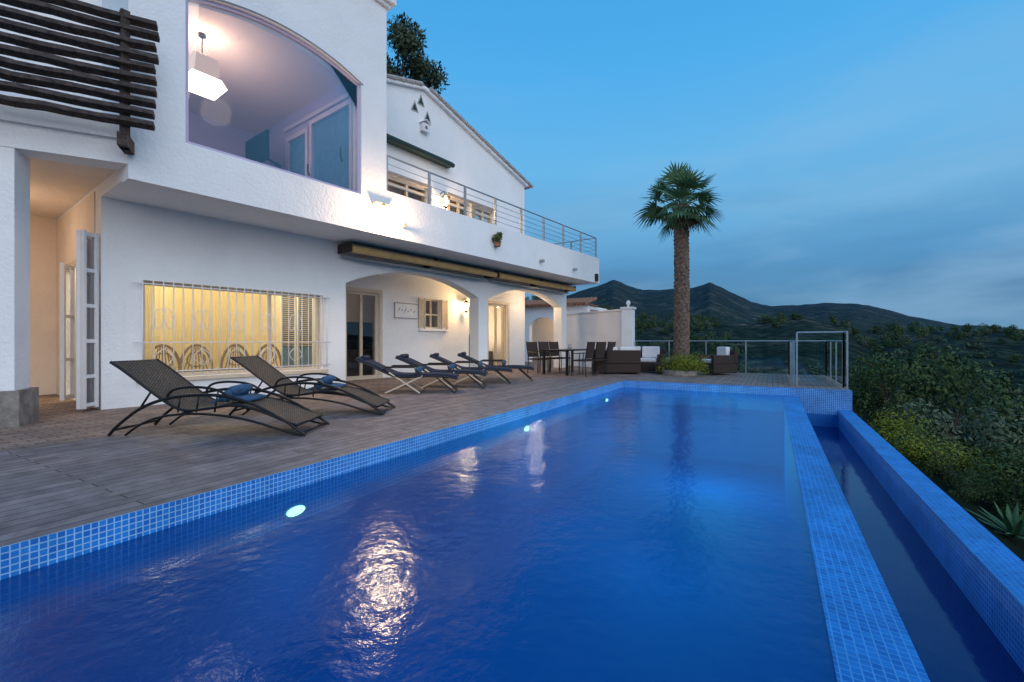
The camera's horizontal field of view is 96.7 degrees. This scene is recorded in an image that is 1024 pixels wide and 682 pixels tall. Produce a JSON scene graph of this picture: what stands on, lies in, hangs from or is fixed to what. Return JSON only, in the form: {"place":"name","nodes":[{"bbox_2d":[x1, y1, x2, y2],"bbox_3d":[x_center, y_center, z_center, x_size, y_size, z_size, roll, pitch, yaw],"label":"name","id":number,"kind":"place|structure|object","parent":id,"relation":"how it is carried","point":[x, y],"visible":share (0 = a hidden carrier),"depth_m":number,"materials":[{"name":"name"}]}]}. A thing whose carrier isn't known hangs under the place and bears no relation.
{"place":"outdoors","nodes":[
{"label":"outdoors","id":0,"kind":"place"},
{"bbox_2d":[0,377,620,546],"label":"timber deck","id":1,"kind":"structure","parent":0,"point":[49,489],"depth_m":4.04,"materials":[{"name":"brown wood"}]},
{"bbox_2d":[107,359,329,435],"bbox_3d":[-3.196,0.604,5.079,2.076,0.793,0.654,0,0,0],"label":"wicker sun lounger","id":2,"kind":"object","parent":1,"relation":"on","point":[160,380],"visible":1,"depth_m":4.95,"materials":[{"name":"brown wicker"}]},
{"bbox_2d":[228,355,395,415],"bbox_3d":[-2.751,0.604,6.405,2.076,0.793,0.654,0,0,-1],"label":"wicker sun lounger","id":3,"kind":"object","parent":1,"relation":"on","point":[268,374],"visible":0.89,"depth_m":6.27,"materials":[{"name":"brown wicker"}]},
{"bbox_2d":[355,355,459,393],"bbox_3d":[-2.009,0.639,8.887,1.928,0.723,0.592,0,0,-3],"label":"cushioned sun lounger","id":4,"kind":"object","parent":1,"relation":"on","point":[418,373],"visible":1,"depth_m":8.64,"materials":[{"name":"blue fabric"}]},
{"bbox_2d":[395,354,487,388],"bbox_3d":[-1.496,0.639,9.846,1.928,0.723,0.592,0,0,3],"label":"cushioned sun lounger","id":5,"kind":"object","parent":1,"relation":"on","point":[406,358],"visible":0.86,"depth_m":9.62,"materials":[{"name":"blue fabric"}]},
{"bbox_2d":[429,353,512,383],"bbox_3d":[-0.955,0.639,10.809,1.928,0.723,0.592,0,0,-2],"label":"cushioned sun lounger","id":6,"kind":"object","parent":1,"relation":"on","point":[436,356],"visible":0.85,"depth_m":10.56,"materials":[{"name":"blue fabric"}]},
{"bbox_2d":[457,352,533,380],"bbox_3d":[-0.397,0.639,11.598,1.928,0.723,0.592,0,0,1],"label":"cushioned sun lounger","id":7,"kind":"object","parent":1,"relation":"on","point":[469,358],"visible":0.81,"depth_m":11.33,"materials":[{"name":"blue fabric"}]},
{"bbox_2d":[0,358,849,451],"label":"terrace paving","id":8,"kind":"structure","parent":0,"point":[59,421],"depth_m":7.39,"materials":[{"name":"wood"}]},
{"bbox_2d":[0,0,598,427],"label":"white villa","id":9,"kind":"object","parent":8,"relation":"on","point":[198,192],"visible":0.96,"depth_m":8.31,"materials":[{"name":"paint"}]},
{"bbox_2d":[60,229,98,408],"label":"open glazed doors","id":10,"kind":"structure","parent":9,"relation":"in","point":[84,271],"depth_m":6.54,"materials":[{"name":"white paint"}]},
{"bbox_2d":[136,281,328,382],"bbox_3d":[-4.844,-0.149,8.231,0.270,1.578,3.140,0,0,37],"label":"sunroom window","id":11,"kind":"structure","parent":9,"relation":"in","point":[303,370],"depth_m":8.38,"materials":[{"name":"white metal"}]},
{"bbox_2d":[186,0,359,193],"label":"arched picture window","id":12,"kind":"structure","parent":9,"relation":"in","point":[349,87],"depth_m":7.89,"materials":[{"name":"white glass"}]},
{"bbox_2d":[346,287,508,380],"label":"porch doors and windows","id":13,"kind":"structure","parent":9,"relation":"in","point":[401,310],"depth_m":12.89,"materials":[{"name":"white wood"}]},
{"bbox_2d":[388,170,493,223],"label":"upper windows","id":14,"kind":"structure","parent":9,"relation":"in","point":[393,183],"depth_m":12.59,"materials":[{"name":"white glass"}]},
{"bbox_2d":[387,12,449,93],"bbox_3d":[-5.147,-5.228,18.485,5.307,14.470,5.493,0,0,-5],"label":"eucalyptus tree","id":15,"kind":"object","parent":8,"relation":"on","point":[404,37],"visible":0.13,"depth_m":16.89,"materials":[{"name":"green plant"}]},
{"bbox_2d":[0,380,1023,681],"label":"swimming pool","id":16,"kind":"structure","parent":8,"relation":"in","point":[624,530],"depth_m":4.05,"materials":[{"name":"tile"}]},
{"bbox_2d":[526,341,548,373],"bbox_3d":[0.782,0.505,14.120,0.480,0.983,0.548,0,0,-43],"label":"dining chair","id":17,"kind":"object","parent":8,"relation":"on","point":[532,350],"visible":0.95,"depth_m":14.18,"materials":[{"name":"brown fabric"}]},
{"bbox_2d":[538,341,559,371],"bbox_3d":[1.182,0.505,14.568,0.480,0.983,0.548,0,0,-42],"label":"dining chair","id":18,"kind":"object","parent":8,"relation":"on","point":[543,345],"visible":0.84,"depth_m":14.67,"materials":[{"name":"black metal"}]},
{"bbox_2d":[549,341,569,371],"bbox_3d":[1.560,0.505,14.991,0.548,0.983,0.480,0,0,45],"label":"dining chair","id":19,"kind":"object","parent":8,"relation":"on","point":[553,345],"visible":0.73,"depth_m":15.04,"materials":[{"name":"black metal"}]},
{"bbox_2d":[525,297,606,361],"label":"garden outbuilding","id":20,"kind":"structure","parent":8,"relation":"on","point":[539,320],"depth_m":21.88,"materials":[{"name":"white paint"}]},
{"bbox_2d":[540,344,595,375],"bbox_3d":[1.775,0.546,13.965,1.000,0.900,1.700,0,0,42],"label":"dining table","id":21,"kind":"object","parent":8,"relation":"on","point":[567,356],"visible":0.88,"depth_m":13.52,"materials":[{"name":"black metal"}]},
{"bbox_2d":[571,341,594,376],"bbox_3d":[2.040,0.505,12.995,0.548,0.983,0.480,0,0,37],"label":"dining chair","id":22,"kind":"object","parent":8,"relation":"on","point":[590,348],"visible":0.98,"depth_m":12.87,"materials":[{"name":"brown fabric"}]},
{"bbox_2d":[582,342,605,375],"bbox_3d":[2.434,0.505,13.437,0.480,0.983,0.548,0,0,-43],"label":"dining chair","id":23,"kind":"object","parent":8,"relation":"on","point":[599,352],"visible":0.74,"depth_m":13.26,"materials":[{"name":"brown fabric"}]},
{"bbox_2d":[566,300,635,366],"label":"garden wall","id":24,"kind":"structure","parent":8,"relation":"on","point":[606,326],"depth_m":16.91,"materials":[{"name":"white paint"}]},
{"bbox_2d":[593,341,615,373],"bbox_3d":[2.818,0.505,13.865,0.548,0.983,0.480,0,0,40],"label":"dining chair","id":25,"kind":"object","parent":8,"relation":"on","point":[610,345],"visible":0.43,"depth_m":13.63,"materials":[{"name":"brown fabric"}]},
{"bbox_2d":[596,347,640,372],"bbox_3d":[3.255,0.561,14.028,1.300,0.770,0.780,0,0,10],"label":"wicker sofa","id":26,"kind":"object","parent":8,"relation":"on","point":[624,359],"visible":0.84,"depth_m":13.64,"materials":[{"name":"brown wicker"}]},
{"bbox_2d":[624,346,665,370],"bbox_3d":[4.181,0.561,14.845,1.500,0.770,0.780,0,0,30],"label":"wicker sofa","id":27,"kind":"object","parent":8,"relation":"on","point":[650,355],"visible":0.37,"depth_m":14.71,"materials":[{"name":"white fabric"}]},
{"bbox_2d":[654,362,668,372],"bbox_3d":[4.544,0.815,13.819,0.350,0.310,0.500,0,0,30],"label":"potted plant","id":28,"kind":"object","parent":8,"relation":"on","point":[656,364],"visible":0.68,"depth_m":13.64,"materials":[{"name":"green plant"}]},
{"bbox_2d":[662,369,697,375],"bbox_3d":[4.926,0.926,13.370,1.000,0.140,1.000,0,0,30],"label":"planter ring","id":29,"kind":"object","parent":8,"relation":"on","point":[667,372],"visible":0.77,"depth_m":12.95,"materials":[{"name":"stone"}]},
{"bbox_2d":[632,160,724,369],"bbox_3d":[5.026,-2.165,13.692,2.566,6.331,2.600,0,0,30],"label":"fan palm","id":30,"kind":"object","parent":29,"relation":"in","point":[682,218],"visible":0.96,"depth_m":13.45,"materials":[{"name":"green plant"}]},
{"bbox_2d":[654,352,712,375],"bbox_3d":[4.940,0.645,13.159,1.691,0.771,1.367,0,0,30],"label":"clipped shrub","id":31,"kind":"object","parent":29,"relation":"in","point":[684,364],"visible":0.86,"depth_m":13.11,"materials":[{"name":"green plant"}]},
{"bbox_2d":[634,340,794,384],"bbox_3d":[5.288,0.491,12.933,4.554,1.018,3.634,0,0,30],"label":"glass balustrade","id":32,"kind":"object","parent":8,"relation":"on","point":[791,358],"visible":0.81,"depth_m":13.73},
{"bbox_2d":[698,347,736,373],"bbox_3d":[6.157,0.561,13.652,0.780,0.770,0.800,0,0,-10],"label":"wicker armchair","id":33,"kind":"object","parent":8,"relation":"on","point":[723,360],"visible":0.93,"depth_m":13.29,"materials":[{"name":"brown wicker"}]},
{"bbox_2d":[795,340,842,386],"bbox_3d":[7.699,0.491,11.610,0.854,1.018,3.634,0,0,30],"label":"glass balustrade","id":34,"kind":"object","parent":8,"relation":"on","point":[834,360],"visible":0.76,"depth_m":11.38,"materials":[{"name":"metal"}]},
{"bbox_2d":[796,331,847,389],"bbox_3d":[6.605,0.396,9.730,0.884,1.208,0.584,0,0,30],"label":"glass gate fence","id":35,"kind":"object","parent":8,"relation":"on","point":[845,359],"visible":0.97,"depth_m":9.74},
{"bbox_2d":[387,0,1023,329],"label":"sky","id":36,"kind":"structure","parent":0,"point":[863,152],"materials":[{"name":"blue"}]},
{"bbox_2d":[526,280,1023,561],"bbox_3d":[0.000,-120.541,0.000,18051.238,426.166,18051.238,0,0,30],"label":"hillside terrain","id":37,"kind":"structure","parent":0,"point":[735,313],"depth_m":386.24,"materials":[{"name":"green plant"}]},
{"bbox_2d":[525,295,1023,517],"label":"hillside shrubs","id":38,"kind":"object","parent":37,"relation":"on","point":[982,465],"visible":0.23,"depth_m":12.34,"materials":[{"name":"green plant"}]},
{"bbox_2d":[967,500,1023,538],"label":"agave plant","id":39,"kind":"object","parent":37,"relation":"on","point":[1012,526],"visible":0.98,"depth_m":6.47,"materials":[{"name":"green plant"}]}
]}

